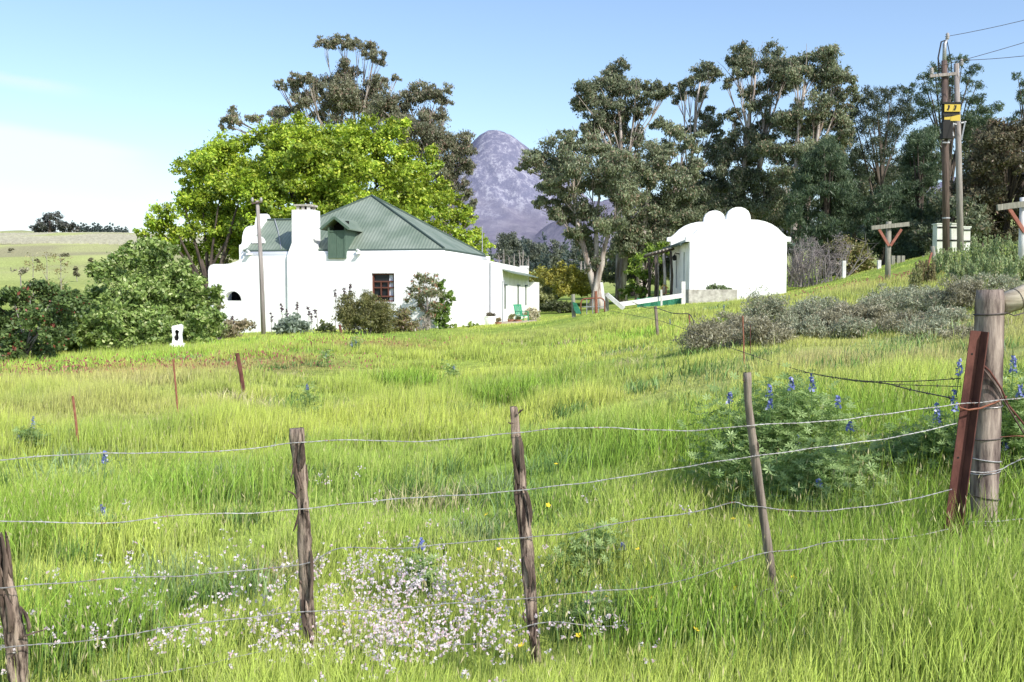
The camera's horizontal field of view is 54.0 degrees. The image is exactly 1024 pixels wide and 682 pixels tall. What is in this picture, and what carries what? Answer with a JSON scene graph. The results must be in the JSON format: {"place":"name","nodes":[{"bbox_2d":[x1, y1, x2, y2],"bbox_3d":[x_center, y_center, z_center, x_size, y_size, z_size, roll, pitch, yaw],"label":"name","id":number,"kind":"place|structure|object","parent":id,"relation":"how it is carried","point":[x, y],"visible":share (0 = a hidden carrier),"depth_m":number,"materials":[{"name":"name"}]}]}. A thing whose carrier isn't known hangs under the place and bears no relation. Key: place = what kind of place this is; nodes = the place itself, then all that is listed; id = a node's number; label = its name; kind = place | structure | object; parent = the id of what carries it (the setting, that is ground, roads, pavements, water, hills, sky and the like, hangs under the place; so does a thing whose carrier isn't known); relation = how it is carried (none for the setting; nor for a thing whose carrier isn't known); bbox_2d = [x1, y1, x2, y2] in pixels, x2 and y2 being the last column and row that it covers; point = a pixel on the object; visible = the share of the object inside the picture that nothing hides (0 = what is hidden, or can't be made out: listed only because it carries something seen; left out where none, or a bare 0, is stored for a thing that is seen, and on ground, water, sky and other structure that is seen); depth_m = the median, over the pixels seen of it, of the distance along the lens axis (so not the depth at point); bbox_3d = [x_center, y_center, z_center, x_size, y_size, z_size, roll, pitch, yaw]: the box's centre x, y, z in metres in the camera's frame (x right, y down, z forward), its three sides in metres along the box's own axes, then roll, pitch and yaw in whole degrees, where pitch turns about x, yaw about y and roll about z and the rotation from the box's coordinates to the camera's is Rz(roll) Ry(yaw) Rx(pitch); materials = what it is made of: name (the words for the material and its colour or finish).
{"place":"outdoors","nodes":[
{"label":"outdoors","id":0,"kind":"place"},
{"bbox_2d":[0,194,1023,681],"bbox_3d":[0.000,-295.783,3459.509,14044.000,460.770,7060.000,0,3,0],"label":"field","id":1,"kind":"structure","parent":0,"point":[80,256],"depth_m":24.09,"materials":[{"name":"green plant"}]},
{"bbox_2d":[0,531,45,681],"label":"fence stake","id":2,"kind":"object","parent":1,"relation":"on","point":[13,625],"visible":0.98,"depth_m":4.80,"materials":[{"name":"brown wood"}]},
{"bbox_2d":[7,416,53,451],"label":"lupin plant","id":3,"kind":"object","parent":1,"relation":"on","point":[23,435],"visible":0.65,"depth_m":12.96,"materials":[{"name":"green plant"}]},
{"bbox_2d":[0,277,90,363],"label":"coral shrub","id":4,"kind":"object","parent":1,"relation":"on","point":[13,345],"visible":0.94,"depth_m":30.23,"materials":[{"name":"green plant"}]},
{"bbox_2d":[29,211,70,232],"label":"hilltop tree","id":5,"kind":"object","parent":1,"relation":"on","point":[46,224],"visible":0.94,"depth_m":427.12,"materials":[{"name":"green plant"}]},
{"bbox_2d":[0,232,220,246],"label":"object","id":6,"kind":"object","parent":1,"relation":"on","point":[91,238],"visible":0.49,"depth_m":347.95,"materials":[{"name":"beige"}]},
{"bbox_2d":[38,236,227,352],"bbox_3d":[-13.612,-1.159,34.955,7.852,5.124,5.750,0,3,0],"label":"leafy shrub","id":7,"kind":"object","parent":1,"relation":"on","point":[138,307],"visible":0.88,"depth_m":34.11,"materials":[{"name":"green plant"}]},
{"bbox_2d":[132,170,264,297],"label":"oak tree","id":8,"kind":"object","parent":1,"relation":"on","point":[210,252],"visible":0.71,"depth_m":55.71,"materials":[{"name":"green plant"}]},
{"bbox_2d":[222,318,256,337],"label":"straw shrub","id":9,"kind":"object","parent":1,"relation":"on","point":[237,328],"visible":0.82,"depth_m":38.82,"materials":[{"name":"beige plant"}]},
{"bbox_2d":[251,197,265,333],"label":"telephone pole","id":10,"kind":"object","parent":1,"relation":"on","point":[262,296],"visible":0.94,"depth_m":40.34,"materials":[{"name":"grey wood"}]},
{"bbox_2d":[271,312,314,334],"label":"silver shrub","id":11,"kind":"object","parent":1,"relation":"on","point":[293,324],"visible":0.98,"depth_m":39.06,"materials":[{"name":"green plant"}]},
{"bbox_2d":[288,427,318,668],"bbox_3d":[-1.071,1.197,5.202,0.160,1.503,0.092,0,3,0],"label":"fence stake","id":12,"kind":"object","parent":1,"relation":"on","point":[304,549],"visible":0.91,"depth_m":5.18,"materials":[{"name":"brown wood"}]},
{"bbox_2d":[0,489,951,588],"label":"barbed wire","id":13,"kind":"object","parent":12,"relation":"attached to","point":[470,541],"visible":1,"depth_m":5.24,"materials":[{"name":"metal"}]},
{"bbox_2d":[218,32,401,135],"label":"gum tree","id":14,"kind":"object","parent":1,"relation":"on","point":[344,94],"visible":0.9,"depth_m":86.24,"materials":[{"name":"green plant"}]},
{"bbox_2d":[168,111,458,259],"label":"oak tree","id":15,"kind":"object","parent":1,"relation":"on","point":[327,170],"visible":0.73,"depth_m":55.98,"materials":[{"name":"green plant"}]},
{"bbox_2d":[330,289,397,333],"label":"round shrub","id":16,"kind":"object","parent":1,"relation":"on","point":[364,311],"visible":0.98,"depth_m":37.64,"materials":[{"name":"green plant"}]},
{"bbox_2d":[208,194,538,333],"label":"farmhouse","id":17,"kind":"object","parent":1,"relation":"on","point":[313,258],"visible":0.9,"depth_m":43.67,"materials":[{"name":"white paint"}]},
{"bbox_2d":[372,273,395,303],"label":"window","id":18,"kind":"structure","parent":17,"relation":"in","point":[382,283],"depth_m":42.93,"materials":[{"name":"brown paint"}]},
{"bbox_2d":[392,305,420,331],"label":"olive shrub","id":19,"kind":"object","parent":1,"relation":"on","point":[403,319],"visible":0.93,"depth_m":38.84,"materials":[{"name":"green plant"}]},
{"bbox_2d":[0,404,824,681],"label":"wildflower ground cover","id":20,"kind":"object","parent":1,"relation":"on","point":[447,645],"visible":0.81,"depth_m":5.46,"materials":[{"name":"white plant"}]},
{"bbox_2d":[386,537,458,603],"bbox_3d":[-0.573,1.477,6.500,0.453,0.462,0.506,-3,4,-44],"label":"lupin plant","id":21,"kind":"object","parent":1,"relation":"on","point":[428,572],"visible":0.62,"depth_m":6.45,"materials":[{"name":"green plant"}]},
{"bbox_2d":[367,78,479,231],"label":"gum tree","id":22,"kind":"object","parent":1,"relation":"on","point":[426,129],"visible":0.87,"depth_m":82.56,"materials":[{"name":"green plant"}]},
{"bbox_2d":[403,271,445,327],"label":"candelabra shrub","id":23,"kind":"object","parent":1,"relation":"on","point":[429,291],"visible":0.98,"depth_m":40.97,"materials":[{"name":"green plant"}]},
{"bbox_2d":[430,279,455,328],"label":"bush","id":24,"kind":"object","parent":1,"relation":"on","point":[440,323],"visible":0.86,"depth_m":41.49,"materials":[{"name":"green plant"}]},
{"bbox_2d":[422,177,495,260],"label":"oak tree","id":25,"kind":"object","parent":1,"relation":"on","point":[472,238],"visible":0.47,"depth_m":62.61,"materials":[{"name":"green plant"}]},
{"bbox_2d":[0,265,943,378],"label":"sorrel weeds","id":26,"kind":"object","parent":1,"relation":"on","point":[228,362],"visible":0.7,"depth_m":25.00,"materials":[{"name":"brown plant"}]},
{"bbox_2d":[508,406,541,665],"bbox_3d":[0.085,1.144,5.305,0.212,1.605,0.103,0,3,0],"label":"fence stake","id":27,"kind":"object","parent":1,"relation":"on","point":[524,511],"visible":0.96,"depth_m":5.28,"materials":[{"name":"brown wood"}]},
{"bbox_2d":[0,423,956,523],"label":"barbed wire","id":28,"kind":"object","parent":27,"relation":"attached to","point":[106,522],"visible":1,"depth_m":5.22,"materials":[{"name":"metal"}]},
{"bbox_2d":[539,299,571,312],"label":"valley shrub","id":29,"kind":"object","parent":1,"relation":"on","point":[557,306],"visible":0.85,"depth_m":65.05,"materials":[{"name":"green plant"}]},
{"bbox_2d":[529,260,601,299],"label":"golden wattle","id":30,"kind":"object","parent":1,"relation":"on","point":[564,280],"visible":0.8,"depth_m":75.56,"materials":[{"name":"yellow plant"}]},
{"bbox_2d":[514,128,654,309],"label":"gum tree","id":31,"kind":"object","parent":1,"relation":"on","point":[564,166],"visible":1,"depth_m":66.32,"materials":[{"name":"green plant"}]},
{"bbox_2d":[545,517,645,583],"bbox_3d":[0.579,1.399,6.716,0.684,0.375,0.635,2,3,28],"label":"lupin plant","id":32,"kind":"object","parent":1,"relation":"on","point":[608,537],"visible":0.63,"depth_m":6.70,"materials":[{"name":"green plant"}]},
{"bbox_2d":[550,576,640,640],"bbox_3d":[0.475,1.600,5.696,0.535,0.516,0.464,0,3,0],"label":"lupin plant","id":33,"kind":"object","parent":1,"relation":"on","point":[584,609],"visible":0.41,"depth_m":5.63,"materials":[{"name":"green plant"}]},
{"bbox_2d":[562,55,676,301],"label":"gum tree","id":34,"kind":"object","parent":1,"relation":"on","point":[614,83],"visible":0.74,"depth_m":74.61,"materials":[{"name":"green plant"}]},
{"bbox_2d":[599,244,669,295],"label":"gum tree","id":35,"kind":"object","parent":1,"relation":"on","point":[610,268],"visible":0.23,"depth_m":90.76,"materials":[{"name":"green plant"}]},
{"bbox_2d":[618,241,668,298],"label":"leafy tree","id":36,"kind":"object","parent":1,"relation":"on","point":[642,288],"visible":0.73,"depth_m":55.72,"materials":[{"name":"green plant"}]},
{"bbox_2d":[605,114,709,299],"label":"gum tree","id":37,"kind":"object","parent":1,"relation":"on","point":[648,222],"visible":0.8,"depth_m":71.04,"materials":[{"name":"green plant"}]},
{"bbox_2d":[643,247,674,296],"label":"pergola","id":38,"kind":"object","parent":1,"relation":"on","point":[656,267],"visible":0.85,"depth_m":50.46,"materials":[{"name":"brown wood"}]},
{"bbox_2d":[488,221,867,271],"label":"woods","id":39,"kind":"object","parent":1,"relation":"on","point":[536,254],"visible":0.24,"depth_m":346.21,"materials":[{"name":"green plant"}]},
{"bbox_2d":[670,59,732,220],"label":"gum tree","id":40,"kind":"object","parent":1,"relation":"on","point":[709,71],"visible":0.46,"depth_m":81.04,"materials":[{"name":"green plant"}]},
{"bbox_2d":[670,310,748,352],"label":"brown shrub","id":41,"kind":"object","parent":1,"relation":"on","point":[710,330],"visible":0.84,"depth_m":20.25,"materials":[{"name":"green plant"}]},
{"bbox_2d":[685,289,736,303],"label":"planter wall","id":42,"kind":"structure","parent":1,"relation":"on","point":[700,295],"depth_m":45.55,"materials":[{"name":"concrete"}]},
{"bbox_2d":[663,207,794,298],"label":"outbuilding","id":43,"kind":"structure","parent":1,"relation":"on","point":[739,250],"depth_m":47.37,"materials":[{"name":"white paint"}]},
{"bbox_2d":[714,309,755,338],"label":"brown shrub","id":44,"kind":"object","parent":1,"relation":"on","point":[735,319],"visible":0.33,"depth_m":20.87,"materials":[{"name":"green plant"}]},
{"bbox_2d":[742,316,744,368],"bbox_3d":[3.462,0.113,15.025,0.060,0.983,0.019,0,3,0],"label":"fence rod","id":45,"kind":"object","parent":1,"relation":"on","point":[743,340],"visible":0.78,"depth_m":15.01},
{"bbox_2d":[613,311,956,399],"bbox_3d":[3.351,-0.245,20.979,0.033,0.273,26.799,0,3,0],"label":"slack wire","id":46,"kind":"object","parent":45,"relation":"attached to","point":[910,389],"visible":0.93,"depth_m":10.18,"materials":[{"name":"metal"}]},
{"bbox_2d":[698,37,802,224],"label":"gum tree","id":47,"kind":"object","parent":1,"relation":"on","point":[743,178],"visible":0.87,"depth_m":76.83,"materials":[{"name":"green plant"}]},
{"bbox_2d":[743,372,779,600],"bbox_3d":[1.347,0.959,5.343,0.276,1.591,0.083,0,3,0],"label":"fence stake","id":48,"kind":"object","parent":1,"relation":"on","point":[757,470],"visible":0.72,"depth_m":5.32,"materials":[{"name":"brown wood"}]},
{"bbox_2d":[102,588,770,681],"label":"barbed wire","id":49,"kind":"object","parent":48,"relation":"attached to","point":[395,644],"visible":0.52,"depth_m":5.24,"materials":[{"name":"metal"}]},
{"bbox_2d":[0,529,946,647],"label":"barbed wire","id":50,"kind":"object","parent":48,"relation":"attached to","point":[433,604],"visible":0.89,"depth_m":5.23,"materials":[{"name":"metal"}]},
{"bbox_2d":[735,312,799,346],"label":"brown shrub","id":51,"kind":"object","parent":1,"relation":"on","point":[765,329],"visible":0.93,"depth_m":19.41,"materials":[{"name":"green plant"}]},
{"bbox_2d":[738,284,798,328],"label":"grey shrub","id":52,"kind":"object","parent":1,"relation":"on","point":[772,307],"visible":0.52,"depth_m":21.32,"materials":[{"name":"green plant"}]},
{"bbox_2d":[675,361,886,509],"bbox_3d":[2.056,0.670,7.665,1.666,1.096,1.418,0,3,0],"label":"lupin plant","id":53,"kind":"object","parent":1,"relation":"on","point":[777,411],"visible":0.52,"depth_m":7.49,"materials":[{"name":"green plant"}]},
{"bbox_2d":[745,182,819,236],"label":"gum tree","id":54,"kind":"object","parent":1,"relation":"on","point":[773,221],"visible":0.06,"depth_m":86.52,"materials":[{"name":"green plant"}]},
{"bbox_2d":[785,297,823,321],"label":"grey shrub","id":55,"kind":"object","parent":1,"relation":"on","point":[810,308],"visible":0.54,"depth_m":21.88,"materials":[{"name":"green plant"}]},
{"bbox_2d":[750,43,863,280],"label":"gum tree","id":56,"kind":"object","parent":1,"relation":"on","point":[828,73],"visible":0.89,"depth_m":72.79,"materials":[{"name":"green plant"}]},
{"bbox_2d":[785,313,835,338],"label":"grey shrub","id":57,"kind":"object","parent":1,"relation":"on","point":[808,327],"visible":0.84,"depth_m":20.12,"materials":[{"name":"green plant"}]},
{"bbox_2d":[789,291,849,309],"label":"grey shrub","id":58,"kind":"object","parent":1,"relation":"on","point":[827,303],"visible":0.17,"depth_m":23.28,"materials":[{"name":"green plant"}]},
{"bbox_2d":[778,132,872,278],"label":"pine tree","id":59,"kind":"object","parent":1,"relation":"on","point":[824,175],"visible":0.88,"depth_m":60.33,"materials":[{"name":"green plant"}]},
{"bbox_2d":[731,421,920,524],"bbox_3d":[2.163,0.896,6.936,1.237,0.756,1.220,0,3,0],"label":"lupin plant","id":60,"kind":"object","parent":1,"relation":"on","point":[792,479],"visible":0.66,"depth_m":6.82,"materials":[{"name":"green plant"}]},
{"bbox_2d":[786,231,875,286],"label":"bare shrub","id":61,"kind":"object","parent":1,"relation":"on","point":[805,268],"visible":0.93,"depth_m":52.56,"materials":[{"name":"grey plant"}]},
{"bbox_2d":[812,308,860,331],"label":"brown shrub","id":62,"kind":"object","parent":1,"relation":"on","point":[829,316],"visible":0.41,"depth_m":20.74,"materials":[{"name":"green plant"}]},
{"bbox_2d":[815,232,876,276],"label":"yellow green shrub","id":63,"kind":"object","parent":1,"relation":"on","point":[867,264],"visible":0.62,"depth_m":55.19,"materials":[{"name":"green plant"}]},
{"bbox_2d":[812,297,882,323],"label":"brown shrub","id":64,"kind":"object","parent":1,"relation":"on","point":[843,306],"visible":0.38,"depth_m":21.16,"materials":[{"name":"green plant"}]},
{"bbox_2d":[823,315,877,337],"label":"grey shrub","id":65,"kind":"object","parent":1,"relation":"on","point":[852,326],"visible":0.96,"depth_m":19.80,"materials":[{"name":"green plant"}]},
{"bbox_2d":[832,147,913,239],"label":"gum tree","id":66,"kind":"object","parent":1,"relation":"on","point":[864,187],"visible":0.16,"depth_m":90.94,"materials":[{"name":"green plant"}]},
{"bbox_2d":[844,300,915,327],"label":"brown shrub","id":67,"kind":"object","parent":1,"relation":"on","point":[878,310],"visible":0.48,"depth_m":20.72,"materials":[{"name":"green plant"}]},
{"bbox_2d":[844,84,916,263],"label":"pine tree","id":68,"kind":"object","parent":1,"relation":"on","point":[875,123],"visible":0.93,"depth_m":78.56,"materials":[{"name":"green plant"}]},
{"bbox_2d":[852,288,916,316],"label":"grey shrub","id":69,"kind":"object","parent":1,"relation":"on","point":[887,298],"visible":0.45,"depth_m":22.21,"materials":[{"name":"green plant"}]},
{"bbox_2d":[855,183,925,264],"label":"pine tree","id":70,"kind":"object","parent":1,"relation":"on","point":[892,208],"visible":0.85,"depth_m":58.97,"materials":[{"name":"green plant"}]},
{"bbox_2d":[871,221,909,279],"bbox_3d":[13.805,-3.150,36.846,1.388,2.453,0.305,0,3,0],"label":"tee post","id":71,"kind":"object","parent":1,"relation":"on","point":[888,226],"visible":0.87,"depth_m":36.73,"materials":[{"name":"wood"}]},
{"bbox_2d":[847,410,948,486],"bbox_3d":[2.780,0.799,7.257,0.773,0.653,0.955,-1,3,-20],"label":"lupin plant","id":72,"kind":"object","parent":1,"relation":"on","point":[894,453],"visible":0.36,"depth_m":7.19,"materials":[{"name":"green plant"}]},
{"bbox_2d":[874,307,929,332],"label":"brown shrub","id":73,"kind":"object","parent":1,"relation":"on","point":[895,320],"visible":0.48,"depth_m":19.83,"materials":[{"name":"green plant"}]},
{"bbox_2d":[869,283,938,298],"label":"grey shrub","id":74,"kind":"object","parent":1,"relation":"on","point":[901,291],"visible":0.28,"depth_m":23.71,"materials":[{"name":"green plant"}]},
{"bbox_2d":[893,126,951,255],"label":"pine tree","id":75,"kind":"object","parent":1,"relation":"on","point":[918,156],"visible":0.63,"depth_m":62.74,"materials":[{"name":"green plant"}]},
{"bbox_2d":[914,259,936,283],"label":"upright shrub","id":76,"kind":"object","parent":1,"relation":"on","point":[929,274],"visible":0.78,"depth_m":26.90,"materials":[{"name":"green plant"}]},
{"bbox_2d":[895,313,956,338],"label":"grey shrub","id":77,"kind":"object","parent":1,"relation":"on","point":[936,325],"visible":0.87,"depth_m":18.38,"materials":[{"name":"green plant"}]},
{"bbox_2d":[892,286,962,313],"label":"grey shrub","id":78,"kind":"object","parent":1,"relation":"on","point":[932,301],"visible":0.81,"depth_m":21.86,"materials":[{"name":"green plant"}]},
{"bbox_2d":[895,358,963,489],"bbox_3d":[2.992,0.620,6.930,0.655,1.022,0.750,0,3,0],"label":"lupin plant","id":79,"kind":"object","parent":1,"relation":"on","point":[944,435],"visible":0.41,"depth_m":6.89,"materials":[{"name":"green plant"}]},
{"bbox_2d":[932,223,956,252],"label":"electrical cabinet","id":80,"kind":"object","parent":1,"relation":"on","point":[937,235],"visible":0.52,"depth_m":46.57,"materials":[{"name":"metal"}]},
{"bbox_2d":[929,33,965,253],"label":"utility poles","id":81,"kind":"object","parent":1,"relation":"on","point":[950,111],"visible":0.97,"depth_m":45.58,"materials":[{"name":"wood"}]},
{"bbox_2d":[921,304,973,326],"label":"grey shrub","id":82,"kind":"object","parent":1,"relation":"on","point":[953,313],"visible":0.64,"depth_m":19.35,"materials":[{"name":"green plant"}]},
{"bbox_2d":[908,193,992,250],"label":"wattle tree","id":83,"kind":"object","parent":1,"relation":"on","point":[923,233],"visible":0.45,"depth_m":54.95,"materials":[{"name":"green plant"}]},
{"bbox_2d":[897,53,1004,197],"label":"pine tree","id":84,"kind":"object","parent":1,"relation":"on","point":[968,115],"visible":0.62,"depth_m":83.06,"materials":[{"name":"green plant"}]},
{"bbox_2d":[932,246,969,274],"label":"upright shrub","id":85,"kind":"object","parent":1,"relation":"on","point":[948,259],"visible":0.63,"depth_m":29.77,"materials":[{"name":"green plant"}]},
{"bbox_2d":[938,323,973,339],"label":"brown shrub","id":86,"kind":"object","parent":1,"relation":"on","point":[947,333],"visible":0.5,"depth_m":16.95,"materials":[{"name":"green plant"}]},
{"bbox_2d":[928,273,989,307],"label":"shrub","id":87,"kind":"object","parent":1,"relation":"on","point":[961,290],"visible":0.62,"depth_m":21.23,"materials":[{"name":"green plant"}]},
{"bbox_2d":[943,330,988,544],"bbox_3d":[2.523,0.591,5.610,0.224,1.304,0.044,1,3,20],"label":"angle iron","id":88,"kind":"object","parent":1,"relation":"on","point":[967,420],"visible":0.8,"depth_m":5.60,"materials":[{"name":"brown metal"}]},
{"bbox_2d":[0,397,1023,460],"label":"barbed wire","id":89,"kind":"object","parent":88,"relation":"attached to","point":[1013,398],"visible":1,"depth_m":5.22,"materials":[{"name":"grey metal"}]},
{"bbox_2d":[960,235,993,267],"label":"upright shrub","id":90,"kind":"object","parent":1,"relation":"on","point":[980,251],"visible":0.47,"depth_m":27.87,"materials":[{"name":"green plant"}]},
{"bbox_2d":[966,253,1005,280],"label":"upright shrub","id":91,"kind":"object","parent":1,"relation":"on","point":[994,264],"visible":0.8,"depth_m":24.71,"materials":[{"name":"green plant"}]},
{"bbox_2d":[949,114,1023,244],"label":"wattle tree","id":92,"kind":"object","parent":1,"relation":"on","point":[997,144],"visible":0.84,"depth_m":55.51,"materials":[{"name":"green plant"}]},
{"bbox_2d":[967,289,1005,550],"bbox_3d":[2.703,0.507,5.733,0.183,1.602,0.173,0,3,0],"label":"corner post","id":93,"kind":"object","parent":1,"relation":"on","point":[989,313],"visible":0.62,"depth_m":5.66,"materials":[{"name":"brown wood"}]},
{"bbox_2d":[1004,285,1023,314],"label":"log strut","id":94,"kind":"object","parent":93,"relation":"attached to","point":[1014,299],"visible":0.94,"depth_m":5.71,"materials":[{"name":"wood"}]},
{"bbox_2d":[956,271,1023,289],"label":"grey shrub","id":95,"kind":"object","parent":1,"relation":"on","point":[1015,281],"visible":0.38,"depth_m":22.50,"materials":[{"name":"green plant"}]},
{"bbox_2d":[985,233,1017,270],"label":"upright shrub","id":96,"kind":"object","parent":1,"relation":"on","point":[996,249],"visible":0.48,"depth_m":26.74,"materials":[{"name":"green plant"}]},
{"bbox_2d":[996,197,1023,259],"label":"tee post","id":97,"kind":"object","parent":1,"relation":"on","point":[1009,207],"visible":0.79,"depth_m":25.73,"materials":[{"name":"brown wood"}]},
{"bbox_2d":[999,255,1023,280],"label":"upright shrub","id":98,"kind":"object","parent":1,"relation":"on","point":[1018,264],"visible":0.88,"depth_m":23.88,"materials":[{"name":"green plant"}]},
{"bbox_2d":[1000,355,1023,487],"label":"lupin plant","id":99,"kind":"object","parent":1,"relation":"on","point":[1010,428],"visible":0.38,"depth_m":6.52,"materials":[{"name":"green plant"}]},
{"bbox_2d":[1005,71,1023,121],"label":"pine tree","id":100,"kind":"object","parent":1,"relation":"on","point":[1019,97],"visible":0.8,"depth_m":76.45,"materials":[{"name":"green plant"}]},
{"bbox_2d":[0,0,1023,234],"label":"sky","id":101,"kind":"structure","parent":0,"point":[98,98],"materials":[{"name":"blue"}]},
{"bbox_2d":[427,130,955,267],"bbox_3d":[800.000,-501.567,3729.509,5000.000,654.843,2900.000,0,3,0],"label":"mountain","id":102,"kind":"structure","parent":0,"point":[505,193],"depth_m":3509.21,"materials":[{"name":"purple stone"}]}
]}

